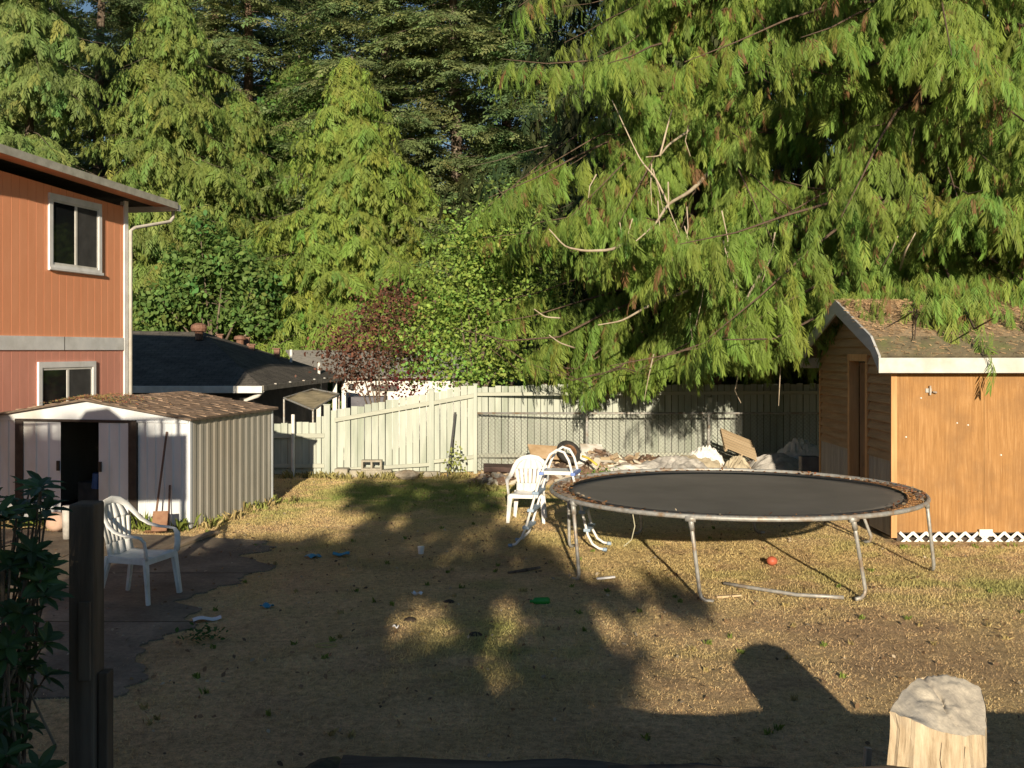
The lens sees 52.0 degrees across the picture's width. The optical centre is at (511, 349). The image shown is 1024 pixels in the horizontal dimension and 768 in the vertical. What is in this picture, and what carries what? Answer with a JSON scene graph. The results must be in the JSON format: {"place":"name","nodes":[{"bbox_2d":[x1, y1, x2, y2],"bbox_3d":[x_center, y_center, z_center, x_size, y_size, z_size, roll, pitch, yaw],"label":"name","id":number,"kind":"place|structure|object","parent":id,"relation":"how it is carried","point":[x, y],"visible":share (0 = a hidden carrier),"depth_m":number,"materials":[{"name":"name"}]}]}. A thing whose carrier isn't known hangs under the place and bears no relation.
{"place":"outdoors","nodes":[
{"label":"outdoors","id":0,"kind":"place"},
{"bbox_2d":[0,529,276,698],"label":"patio","id":1,"kind":"structure","parent":0,"point":[121,604],"depth_m":10.55,"materials":[{"name":"concrete"}]},
{"bbox_2d":[46,512,61,530],"bbox_3d":[-6.167,2.320,14.200,0.290,0.250,0.290,0,0,0],"label":"clay ball","id":2,"kind":"object","parent":1,"relation":"on","point":[54,525],"visible":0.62,"depth_m":14.09,"materials":[{"name":"ceramic"}]},
{"bbox_2d":[62,505,68,538],"bbox_3d":[-5.764,2.230,13.600,0.124,0.430,0.121,0,0,0],"label":"canister","id":3,"kind":"object","parent":1,"relation":"on","point":[65,522],"visible":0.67,"depth_m":13.55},
{"bbox_2d":[103,496,181,605],"bbox_3d":[-3.760,1.981,10.553,0.633,1.015,0.686,0,0,14],"label":"garden chair","id":4,"kind":"object","parent":1,"relation":"on","point":[120,548],"visible":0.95,"depth_m":10.61,"materials":[{"name":"white plastic"}]},
{"bbox_2d":[151,511,168,531],"bbox_3d":[-4.727,2.300,14.100,0.200,0.258,0.155,0,0,-8],"label":"rusty plate","id":5,"kind":"object","parent":1,"relation":"on","point":[160,517],"visible":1,"depth_m":14.10,"materials":[{"name":"metal"}]},
{"bbox_2d":[155,530,219,549],"bbox_3d":[-4.179,2.465,13.500,0.140,0.035,1.500,0,0,12],"label":"edging board","id":6,"kind":"object","parent":1,"relation":"on","point":[193,539],"visible":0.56,"depth_m":13.60,"materials":[{"name":"brown wood"}]},
{"bbox_2d":[128,323,347,463],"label":"ranch house","id":7,"kind":"structure","parent":0,"point":[198,359],"depth_m":30.63,"materials":[{"name":"grey"}]},
{"bbox_2d":[305,756,340,767],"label":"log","id":8,"kind":"object","parent":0,"point":[330,762],"visible":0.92,"depth_m":5.86,"materials":[{"name":"wood"}]},
{"bbox_2d":[346,396,387,455],"bbox_3d":[-5.303,2.739,38.050,1.464,2.121,1.100,0,0,0],"label":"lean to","id":9,"kind":"object","parent":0,"point":[355,401],"visible":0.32,"depth_m":37.50,"materials":[{"name":"grey wood"}]},
{"bbox_2d":[0,0,839,184],"label":"sky","id":10,"kind":"structure","parent":0,"point":[87,8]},
{"bbox_2d":[1,405,1023,767],"bbox_3d":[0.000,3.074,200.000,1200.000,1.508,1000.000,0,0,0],"label":"ground","id":11,"kind":"structure","parent":0,"point":[319,743],"depth_m":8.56,"materials":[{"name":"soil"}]},
{"bbox_2d":[0,470,73,767],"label":"rhododendron","id":12,"kind":"object","parent":11,"relation":"on","point":[32,561],"visible":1,"depth_m":4.28,"materials":[{"name":"green plant"}]},
{"bbox_2d":[0,1,79,155],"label":"fir tree","id":13,"kind":"object","parent":11,"relation":"on","point":[39,93],"visible":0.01,"depth_m":72.32,"materials":[{"name":"green plant"}]},
{"bbox_2d":[1,0,115,176],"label":"fir tree","id":14,"kind":"object","parent":11,"relation":"on","point":[61,3],"visible":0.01,"depth_m":73.67,"materials":[{"name":"green plant"}]},
{"bbox_2d":[0,0,131,222],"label":"cedar tree","id":15,"kind":"object","parent":11,"relation":"on","point":[29,29],"visible":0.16,"depth_m":46.23,"materials":[{"name":"green plant"}]},
{"bbox_2d":[0,144,180,411],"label":"pink house","id":16,"kind":"structure","parent":11,"relation":"on","point":[64,281],"depth_m":18.11,"materials":[{"name":"wood"}]},
{"bbox_2d":[37,361,95,405],"bbox_3d":[-7.707,0.900,18.226,0.035,1.400,1.599,0,0,12],"label":"window","id":17,"kind":"structure","parent":16,"relation":"in","point":[55,380],"depth_m":18.15,"materials":[{"name":"white paint"}]},
{"bbox_2d":[48,192,103,275],"bbox_3d":[-7.648,-2.005,18.448,0.060,1.310,1.540,0,0,12],"label":"window","id":18,"kind":"structure","parent":16,"relation":"in","point":[74,224],"depth_m":18.42,"materials":[{"name":"white paint"}]},
{"bbox_2d":[69,501,112,767],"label":"fence post","id":19,"kind":"object","parent":11,"relation":"on","point":[90,711],"visible":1,"depth_m":4.93,"materials":[{"name":"brown wood"}]},
{"bbox_2d":[19,0,193,178],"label":"fir tree","id":20,"kind":"object","parent":11,"relation":"on","point":[102,26],"visible":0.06,"depth_m":57.77,"materials":[{"name":"green plant"}]},
{"bbox_2d":[10,0,234,177],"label":"fir tree","id":21,"kind":"object","parent":11,"relation":"on","point":[106,44],"visible":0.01,"depth_m":70.79,"materials":[{"name":"green plant"}]},
{"bbox_2d":[0,391,277,528],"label":"garden shed","id":22,"kind":"structure","parent":11,"relation":"on","point":[218,459],"depth_m":15.07,"materials":[{"name":"white metal"}]},
{"bbox_2d":[24,422,60,519],"bbox_3d":[-6.735,1.735,15.040,0.600,1.410,0.012,0,0,12],"label":"sliding door","id":23,"kind":"structure","parent":22,"relation":"in","point":[42,440],"depth_m":15.04,"materials":[{"name":"white metal"}]},
{"bbox_2d":[99,423,127,511],"bbox_3d":[-5.619,1.735,14.804,0.471,1.410,0.012,0,0,12],"label":"sliding door","id":24,"kind":"structure","parent":22,"relation":"in","point":[113,437],"depth_m":14.81,"materials":[{"name":"white metal"}]},
{"bbox_2d":[60,0,226,178],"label":"fir tree","id":25,"kind":"object","parent":11,"relation":"on","point":[114,49],"visible":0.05,"depth_m":59.30,"materials":[{"name":"green plant"}]},
{"bbox_2d":[143,432,167,532],"bbox_3d":[-4.907,1.819,14.484,0.240,1.363,0.340,0,0,0],"label":"garden rake","id":26,"kind":"object","parent":11,"relation":"on","point":[160,480],"visible":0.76,"depth_m":14.51,"materials":[{"name":"metal"}]},
{"bbox_2d":[167,485,170,530],"bbox_3d":[-4.752,2.190,14.547,0.025,0.628,0.168,0,0,-9],"label":"wooden lath","id":27,"kind":"object","parent":11,"relation":"on","point":[169,494],"visible":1,"depth_m":14.54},
{"bbox_2d":[90,0,263,169],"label":"fir tree","id":28,"kind":"object","parent":11,"relation":"on","point":[241,75],"depth_m":76.44,"materials":[{"name":"green plant"}]},
{"bbox_2d":[85,0,287,344],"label":"cedar tree","id":29,"kind":"object","parent":11,"relation":"on","point":[160,161],"visible":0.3,"depth_m":48.61,"materials":[{"name":"green plant"}]},
{"bbox_2d":[172,622,227,644],"bbox_3d":[-2.672,2.450,8.985,0.470,0.194,0.400,0,0,-18],"label":"weed plant","id":30,"kind":"object","parent":11,"relation":"on","point":[199,631],"visible":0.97,"depth_m":9.01,"materials":[{"name":"green plant"}]},
{"bbox_2d":[112,0,288,207],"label":"fir tree","id":31,"kind":"object","parent":11,"relation":"on","point":[210,30],"visible":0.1,"depth_m":61.27,"materials":[{"name":"green plant"}]},
{"bbox_2d":[192,615,220,621],"bbox_3d":[-2.814,2.471,9.685,0.251,0.046,0.132,0,0,-20],"label":"paper sheet","id":32,"kind":"object","parent":11,"relation":"on","point":[207,618],"visible":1,"depth_m":9.65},
{"bbox_2d":[128,209,299,340],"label":"maple tree","id":33,"kind":"object","parent":11,"relation":"on","point":[154,302],"visible":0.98,"depth_m":44.66,"materials":[{"name":"green plant"}]},
{"bbox_2d":[182,89,305,346],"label":"cedar tree","id":34,"kind":"object","parent":11,"relation":"on","point":[238,108],"visible":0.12,"depth_m":52.35,"materials":[{"name":"green plant"}]},
{"bbox_2d":[179,0,324,165],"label":"fir tree","id":35,"kind":"object","parent":11,"relation":"on","point":[223,56],"visible":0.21,"depth_m":58.74,"materials":[{"name":"green plant"}]},
{"bbox_2d":[241,55,330,220],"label":"cedar tree","id":36,"kind":"object","parent":11,"relation":"on","point":[293,68],"visible":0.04,"depth_m":56.66,"materials":[{"name":"green plant"}]},
{"bbox_2d":[206,0,366,193],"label":"fir tree","id":37,"kind":"object","parent":11,"relation":"on","point":[330,44],"visible":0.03,"depth_m":70.41,"materials":[{"name":"green plant"}]},
{"bbox_2d":[291,414,294,476],"bbox_3d":[-4.317,1.935,20.700,0.070,1.330,0.067,0,0,0],"label":"fence pipe","id":38,"kind":"object","parent":11,"relation":"on","point":[293,443],"visible":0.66,"depth_m":20.68,"materials":[{"name":"white paint"}]},
{"bbox_2d":[249,53,337,212],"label":"cedar tree","id":39,"kind":"object","parent":11,"relation":"on","point":[271,119],"visible":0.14,"depth_m":56.34,"materials":[{"name":"green plant"}]},
{"bbox_2d":[273,416,324,473],"bbox_3d":[-5.745,1.898,20.839,4.118,1.160,0.085,0,0,-1],"label":"fence","id":40,"kind":"object","parent":11,"relation":"on","point":[308,436],"visible":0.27,"depth_m":20.89,"materials":[{"name":"wood"}]},
{"bbox_2d":[283,388,339,422],"bbox_3d":[-5.123,2.370,26.805,1.233,2.659,3.543,0,0,7],"label":"canopy","id":41,"kind":"object","parent":11,"relation":"on","point":[312,399],"visible":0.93,"depth_m":26.89,"materials":[{"name":"beige fabric"}]},
{"bbox_2d":[253,0,421,150],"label":"fir tree","id":42,"kind":"object","parent":11,"relation":"on","point":[315,52],"visible":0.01,"depth_m":72.87,"materials":[{"name":"green plant"}]},
{"bbox_2d":[332,551,349,555],"bbox_3d":[-2.055,2.457,12.620,0.200,0.046,0.140,0,0,-5],"label":"blue wrapper","id":43,"kind":"object","parent":11,"relation":"on","point":[341,554],"visible":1,"depth_m":12.65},
{"bbox_2d":[227,54,468,409],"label":"cedar tree","id":44,"kind":"object","parent":11,"relation":"on","point":[335,223],"visible":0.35,"depth_m":45.90,"materials":[{"name":"green plant"}]},
{"bbox_2d":[292,272,445,440],"bbox_3d":[-3.151,0.943,23.515,3.574,5.718,2.516,0,0,0],"label":"plum tree","id":45,"kind":"object","parent":11,"relation":"on","point":[353,351],"visible":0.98,"depth_m":23.47,"materials":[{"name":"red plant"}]},
{"bbox_2d":[285,350,476,439],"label":"white house","id":46,"kind":"structure","parent":11,"relation":"on","point":[299,356],"depth_m":39.50,"materials":[{"name":"paint"}]},
{"bbox_2d":[371,385,397,390],"bbox_3d":[-4.790,1.428,39.470,1.014,0.225,0.040,0,0,0],"label":"window","id":47,"kind":"structure","parent":46,"relation":"in","point":[391,388],"depth_m":39.45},
{"bbox_2d":[256,0,512,330],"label":"fir tree","id":48,"kind":"object","parent":11,"relation":"on","point":[345,6],"visible":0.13,"depth_m":54.14,"materials":[{"name":"green plant"}]},
{"bbox_2d":[334,467,439,477],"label":"kerb","id":49,"kind":"structure","parent":11,"relation":"on","point":[347,470],"depth_m":20.60,"materials":[{"name":"concrete"}]},
{"bbox_2d":[361,459,382,469],"bbox_3d":[-2.760,2.263,20.700,0.400,0.195,0.180,0,0,0],"label":"cinder block","id":50,"kind":"object","parent":49,"relation":"on","point":[371,461],"depth_m":20.61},
{"bbox_2d":[323,383,477,476],"bbox_3d":[-2.224,1.639,21.071,3.085,1.922,0.200,0,0,-6],"label":"sloping fence","id":51,"kind":"object","parent":11,"relation":"on","point":[402,433],"visible":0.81,"depth_m":21.14,"materials":[{"name":"wood"}]},
{"bbox_2d":[359,350,451,402],"bbox_3d":[-2.423,1.548,23.090,1.849,3.110,2.066,0,0,30],"label":"shrub","id":52,"kind":"object","parent":11,"relation":"on","point":[401,381],"visible":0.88,"depth_m":22.95,"materials":[{"name":"white plant"}]},
{"bbox_2d":[394,469,419,479],"bbox_3d":[-2.028,2.418,20.303,0.499,0.222,0.365,0,0,0],"label":"stone","id":53,"kind":"object","parent":11,"relation":"on","point":[408,474],"visible":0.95,"depth_m":20.18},
{"bbox_2d":[403,617,415,621],"bbox_3d":[-0.940,2.484,9.651,0.121,0.061,0.106,0,0,0],"label":"stone","id":54,"kind":"object","parent":11,"relation":"on","point":[409,619],"visible":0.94,"depth_m":9.62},
{"bbox_2d":[417,546,424,553],"bbox_3d":[-1.110,2.447,12.805,0.086,0.105,0.084,0,0,0],"label":"plastic cup","id":55,"kind":"object","parent":11,"relation":"on","point":[420,549],"visible":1,"depth_m":12.78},
{"bbox_2d":[371,164,487,385],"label":"cedar tree","id":56,"kind":"object","parent":11,"relation":"on","point":[424,203],"visible":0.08,"depth_m":49.52,"materials":[{"name":"green plant"}]},
{"bbox_2d":[340,0,526,217],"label":"fir tree","id":57,"kind":"object","parent":11,"relation":"on","point":[464,140],"visible":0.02,"depth_m":70.00,"materials":[{"name":"green plant"}]},
{"bbox_2d":[336,0,558,404],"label":"fir tree","id":58,"kind":"object","parent":11,"relation":"on","point":[423,121],"visible":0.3,"depth_m":50.55,"materials":[{"name":"green plant"}]},
{"bbox_2d":[447,412,455,476],"bbox_3d":[-1.198,1.875,20.825,0.049,1.261,0.502,0,0,16],"label":"garden stake","id":59,"kind":"object","parent":11,"relation":"on","point":[453,429],"visible":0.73,"depth_m":20.86,"materials":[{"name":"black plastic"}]},
{"bbox_2d":[442,438,466,473],"bbox_3d":[-1.120,2.099,20.514,0.477,0.794,0.289,0,0,0],"label":"weed plant","id":60,"kind":"object","parent":11,"relation":"on","point":[455,463],"visible":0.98,"depth_m":20.48,"materials":[{"name":"green plant"}]},
{"bbox_2d":[363,190,590,407],"bbox_3d":[-0.912,0.056,24.380,5.253,7.500,3.816,0,0,16],"label":"vine maple","id":61,"kind":"object","parent":11,"relation":"on","point":[473,284],"visible":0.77,"depth_m":23.93,"materials":[{"name":"green plant"}]},
{"bbox_2d":[425,0,588,367],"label":"fir tree","id":62,"kind":"object","parent":11,"relation":"on","point":[476,120],"visible":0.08,"depth_m":56.38,"materials":[{"name":"green plant"}]},
{"bbox_2d":[421,0,599,408],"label":"fir tree","id":63,"kind":"object","parent":11,"relation":"on","point":[504,112],"visible":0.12,"depth_m":48.74,"materials":[{"name":"green plant"}]},
{"bbox_2d":[440,165,580,437],"bbox_3d":[0.203,-0.729,30.154,4.603,9.067,3.431,0,0,0],"label":"vine maple","id":64,"kind":"object","parent":11,"relation":"on","point":[509,183],"visible":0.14,"depth_m":29.94,"materials":[{"name":"green plant"}]},
{"bbox_2d":[1,470,1023,740],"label":"weeds","id":65,"kind":"object","parent":11,"relation":"on","point":[183,524],"visible":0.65,"depth_m":14.51,"materials":[{"name":"green plant"}]},
{"bbox_2d":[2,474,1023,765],"bbox_3d":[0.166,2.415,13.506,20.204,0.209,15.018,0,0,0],"label":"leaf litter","id":66,"kind":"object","parent":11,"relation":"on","point":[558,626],"visible":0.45,"depth_m":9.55,"materials":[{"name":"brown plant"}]},
{"bbox_2d":[508,566,540,573],"bbox_3d":[0.141,2.465,11.749,0.428,0.039,0.041,0,0,-33],"label":"dark branch","id":67,"kind":"object","parent":11,"relation":"on","point":[524,570],"visible":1,"depth_m":11.73,"materials":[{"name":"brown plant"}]},
{"bbox_2d":[505,454,548,523],"bbox_3d":[0.236,2.030,15.409,0.639,0.946,0.590,0,0,8],"label":"garden chair","id":68,"kind":"object","parent":11,"relation":"on","point":[527,464],"visible":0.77,"depth_m":15.62,"materials":[{"name":"white plastic"}]},
{"bbox_2d":[461,0,604,354],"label":"fir tree","id":69,"kind":"object","parent":11,"relation":"on","point":[548,118],"depth_m":72.47,"materials":[{"name":"green plant"}]},
{"bbox_2d":[530,597,549,603],"bbox_3d":[0.274,2.455,10.273,0.205,0.076,0.076,0,0,-8],"label":"green bottle","id":70,"kind":"object","parent":11,"relation":"on","point":[540,600],"visible":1,"depth_m":10.24,"materials":[{"name":"glass"}]},
{"bbox_2d":[462,453,637,482],"bbox_3d":[3.050,2.253,20.375,8.300,0.553,1.650,0,0,0],"label":"soil heap","id":71,"kind":"object","parent":11,"relation":"on","point":[586,470],"visible":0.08,"depth_m":19.79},
{"bbox_2d":[475,448,751,485],"bbox_3d":[2.803,2.258,20.154,7.031,0.769,1.821,0,0,0],"label":"rubble","id":72,"kind":"object","parent":71,"relation":"on","point":[500,477],"visible":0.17,"depth_m":19.93,"materials":[{"name":"stone"}]},
{"bbox_2d":[483,463,518,472],"bbox_3d":[-0.173,2.270,20.200,0.754,0.162,0.308,0,0,-3],"label":"dark board","id":73,"kind":"object","parent":72,"relation":"on","point":[491,467],"visible":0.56,"depth_m":20.06,"materials":[{"name":"wood"}]},
{"bbox_2d":[528,444,561,459],"bbox_3d":[0.632,1.953,20.100,0.638,0.289,0.352,0,0,-15],"label":"cardboard","id":74,"kind":"object","parent":72,"relation":"on","point":[542,451],"visible":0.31,"depth_m":20.08,"materials":[{"name":"cardboard"}]},
{"bbox_2d":[557,440,580,463],"bbox_3d":[1.080,1.933,19.900,0.504,0.504,0.120,19,-44,-13],"label":"tyre","id":75,"kind":"object","parent":72,"relation":"on","point":[574,447],"visible":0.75,"depth_m":19.89,"materials":[{"name":"rubber"}]},
{"bbox_2d":[574,452,587,465],"bbox_3d":[1.303,2.076,19.995,0.308,0.274,0.269,0,0,0],"label":"stone","id":76,"kind":"object","parent":72,"relation":"on","point":[582,461],"visible":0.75,"depth_m":19.91,"materials":[{"name":"stone"}]},
{"bbox_2d":[580,444,602,452],"bbox_3d":[1.562,1.952,20.500,0.461,0.243,0.251,0,0,-13],"label":"cardboard","id":77,"kind":"object","parent":72,"relation":"on","point":[584,448],"visible":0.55,"depth_m":20.52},
{"bbox_2d":[608,464,651,470],"bbox_3d":[2.232,2.248,19.480,1.008,0.255,0.936,0,0,0],"label":"plastic sheet","id":78,"kind":"object","parent":72,"relation":"on","point":[629,466],"visible":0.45,"depth_m":19.39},
{"bbox_2d":[641,455,707,468],"bbox_3d":[2.966,2.169,19.648,1.451,0.412,1.030,0,0,0],"label":"tarpaulin","id":79,"kind":"object","parent":72,"relation":"on","point":[675,461],"visible":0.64,"depth_m":19.52,"materials":[{"name":"plastic"}]},
{"bbox_2d":[674,454,720,467],"bbox_3d":[3.355,2.144,20.076,1.254,0.301,0.708,0,0,0],"label":"plastic sheet","id":80,"kind":"object","parent":72,"relation":"on","point":[708,462],"visible":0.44,"depth_m":19.91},
{"bbox_2d":[690,445,724,465],"bbox_3d":[3.728,2.082,20.203,0.692,0.525,0.759,0,0,0],"label":"sack","id":81,"kind":"object","parent":72,"relation":"on","point":[710,452],"visible":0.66,"depth_m":20.05,"materials":[{"name":"white plastic"}]},
{"bbox_2d":[724,455,749,467],"bbox_3d":[4.258,2.194,19.892,0.539,0.402,0.562,0,0,0],"label":"sack","id":82,"kind":"object","parent":72,"relation":"on","point":[739,461],"visible":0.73,"depth_m":19.80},
{"bbox_2d":[748,453,798,470],"bbox_3d":[5.096,2.211,19.963,1.456,0.508,1.172,0,0,0],"label":"sack","id":83,"kind":"object","parent":72,"relation":"on","point":[778,461],"visible":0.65,"depth_m":19.76,"materials":[{"name":"fabric"}]},
{"bbox_2d":[720,428,756,461],"bbox_3d":[4.351,1.837,20.203,0.720,0.078,0.656,22,29,-11],"label":"wooden board","id":84,"kind":"object","parent":71,"relation":"on","point":[741,446],"visible":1,"depth_m":20.16,"materials":[{"name":"brown wood"}]},
{"bbox_2d":[508,446,610,551],"bbox_3d":[0.609,1.866,13.343,1.263,1.265,0.479,0,0,13],"label":"pool ladder","id":85,"kind":"object","parent":11,"relation":"on","point":[569,471],"visible":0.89,"depth_m":13.22,"materials":[{"name":"white plastic"}]},
{"bbox_2d":[438,0,747,438],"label":"fir tree","id":86,"kind":"object","parent":11,"relation":"on","point":[560,139],"visible":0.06,"depth_m":32.90,"materials":[{"name":"green plant"}]},
{"bbox_2d":[338,755,908,767],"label":"retaining wall","id":87,"kind":"structure","parent":11,"relation":"on","point":[350,761],"depth_m":5.26,"materials":[{"name":"concrete"}]},
{"bbox_2d":[862,746,871,766],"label":"wooden stake","id":88,"kind":"object","parent":87,"relation":"attached to","point":[867,755],"visible":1,"depth_m":5.29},
{"bbox_2d":[477,383,818,469],"bbox_3d":[4.368,1.640,21.846,10.254,1.919,0.457,0,0,-3],"label":"board fence","id":89,"kind":"object","parent":11,"relation":"on","point":[801,397],"visible":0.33,"depth_m":21.90,"materials":[{"name":"wood"}]},
{"bbox_2d":[477,409,818,472],"bbox_3d":[2.772,1.900,21.268,7.061,1.400,0.080,0,0,0],"label":"chain link fence","id":90,"kind":"object","parent":11,"relation":"on","point":[708,425],"visible":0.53,"depth_m":21.25,"materials":[{"name":"metal"}]},
{"bbox_2d":[498,273,818,452],"bbox_3d":[6.173,0.263,25.158,13.420,5.082,4.321,0,0,0],"label":"evergreen hedge","id":91,"kind":"object","parent":11,"relation":"on","point":[583,293],"visible":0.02,"depth_m":24.70,"materials":[{"name":"green plant"}]},
{"bbox_2d":[536,0,826,438],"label":"fir tree","id":92,"kind":"object","parent":11,"relation":"on","point":[796,176],"depth_m":31.14,"materials":[{"name":"green plant"}]},
{"bbox_2d":[453,0,944,452],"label":"drooping cedar","id":93,"kind":"object","parent":11,"relation":"on","point":[740,187],"visible":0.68,"depth_m":19.80,"materials":[{"name":"green plant"}]},
{"bbox_2d":[534,100,915,405],"bbox_3d":[3.606,-1.720,18.058,5.782,5.376,4.613,0,0,15],"label":"dead branch","id":94,"kind":"object","parent":93,"relation":"attached to","point":[690,190],"visible":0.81,"depth_m":17.97,"materials":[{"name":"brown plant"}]},
{"bbox_2d":[716,594,741,597],"bbox_3d":[2.179,2.474,10.547,0.265,0.022,0.040,0,0,-11],"label":"wooden stick","id":95,"kind":"object","parent":11,"relation":"on","point":[724,596],"visible":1,"depth_m":10.54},
{"bbox_2d":[549,468,935,601],"bbox_3d":[2.610,2.050,12.200,4.350,0.900,4.270,0,0,0],"label":"trampoline","id":96,"kind":"object","parent":11,"relation":"on","point":[746,494],"visible":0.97,"depth_m":11.91,"materials":[{"name":"metal"}]},
{"bbox_2d":[553,467,925,516],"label":"fallen leaves","id":97,"kind":"object","parent":96,"relation":"on","point":[913,497],"visible":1,"depth_m":11.86,"materials":[{"name":"plant"}]},
{"bbox_2d":[767,556,777,565],"bbox_3d":[3.023,2.450,12.209,0.128,0.100,0.128,0,0,0],"label":"red ball","id":98,"kind":"object","parent":11,"relation":"on","point":[772,560],"visible":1,"depth_m":12.16,"materials":[{"name":"rubber"}]},
{"bbox_2d":[723,581,843,599],"bbox_3d":[2.754,2.476,10.771,1.259,0.040,0.164,0,0,31],"label":"loose tube","id":99,"kind":"object","parent":11,"relation":"on","point":[784,592],"visible":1,"depth_m":10.69,"materials":[{"name":"metal"}]},
{"bbox_2d":[777,438,818,459],"bbox_3d":[5.636,2.055,20.513,1.214,0.680,0.885,0,0,0],"label":"sack","id":100,"kind":"object","parent":11,"relation":"on","point":[796,448],"visible":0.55,"depth_m":20.31,"materials":[{"name":"white plastic"}]},
{"bbox_2d":[799,456,818,472],"bbox_3d":[5.261,2.190,18.585,0.320,0.620,0.230,0,0,0],"label":"storage bin","id":101,"kind":"object","parent":11,"relation":"on","point":[808,463],"visible":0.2,"depth_m":18.50,"materials":[{"name":"plastic"}]},
{"bbox_2d":[612,0,1015,441],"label":"drooping cedar","id":102,"kind":"object","parent":11,"relation":"on","point":[741,381],"visible":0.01,"depth_m":24.06,"materials":[{"name":"green plant"}]},
{"bbox_2d":[610,0,1023,396],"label":"drooping cedar","id":103,"kind":"object","parent":11,"relation":"on","point":[928,48],"visible":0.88,"depth_m":15.99,"materials":[{"name":"green plant"}]},
{"bbox_2d":[732,24,1018,410],"bbox_3d":[10.737,-7.342,32.604,10.930,28.121,10.106,0,0,-22],"label":"fir tree","id":104,"kind":"object","parent":11,"relation":"on","point":[770,77],"visible":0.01,"depth_m":31.39,"materials":[{"name":"green plant"}]},
{"bbox_2d":[800,298,1023,541],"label":"playhouse","id":105,"kind":"object","parent":11,"relation":"on","point":[899,403],"visible":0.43,"depth_m":13.70,"materials":[{"name":"orange wood"}]},
{"bbox_2d":[860,362,864,519],"bbox_3d":[5.032,1.305,14.932,0.045,2.250,0.456,0,0,0],"label":"door","id":106,"kind":"structure","parent":105,"relation":"in","point":[862,365],"depth_m":15.01,"materials":[{"name":"brown wood"}]},
{"bbox_2d":[887,674,986,767],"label":"stump post","id":107,"kind":"object","parent":11,"relation":"on","point":[939,721],"visible":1,"depth_m":4.92,"materials":[{"name":"wood"}]},
{"bbox_2d":[877,9,1023,280],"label":"fir tree","id":108,"kind":"object","parent":11,"relation":"on","point":[989,106],"depth_m":30.58,"materials":[{"name":"green plant"}]},
{"bbox_2d":[902,0,1021,290],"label":"drooping cedar","id":109,"kind":"object","parent":11,"relation":"on","point":[974,235],"depth_m":19.95,"materials":[{"name":"green plant"}]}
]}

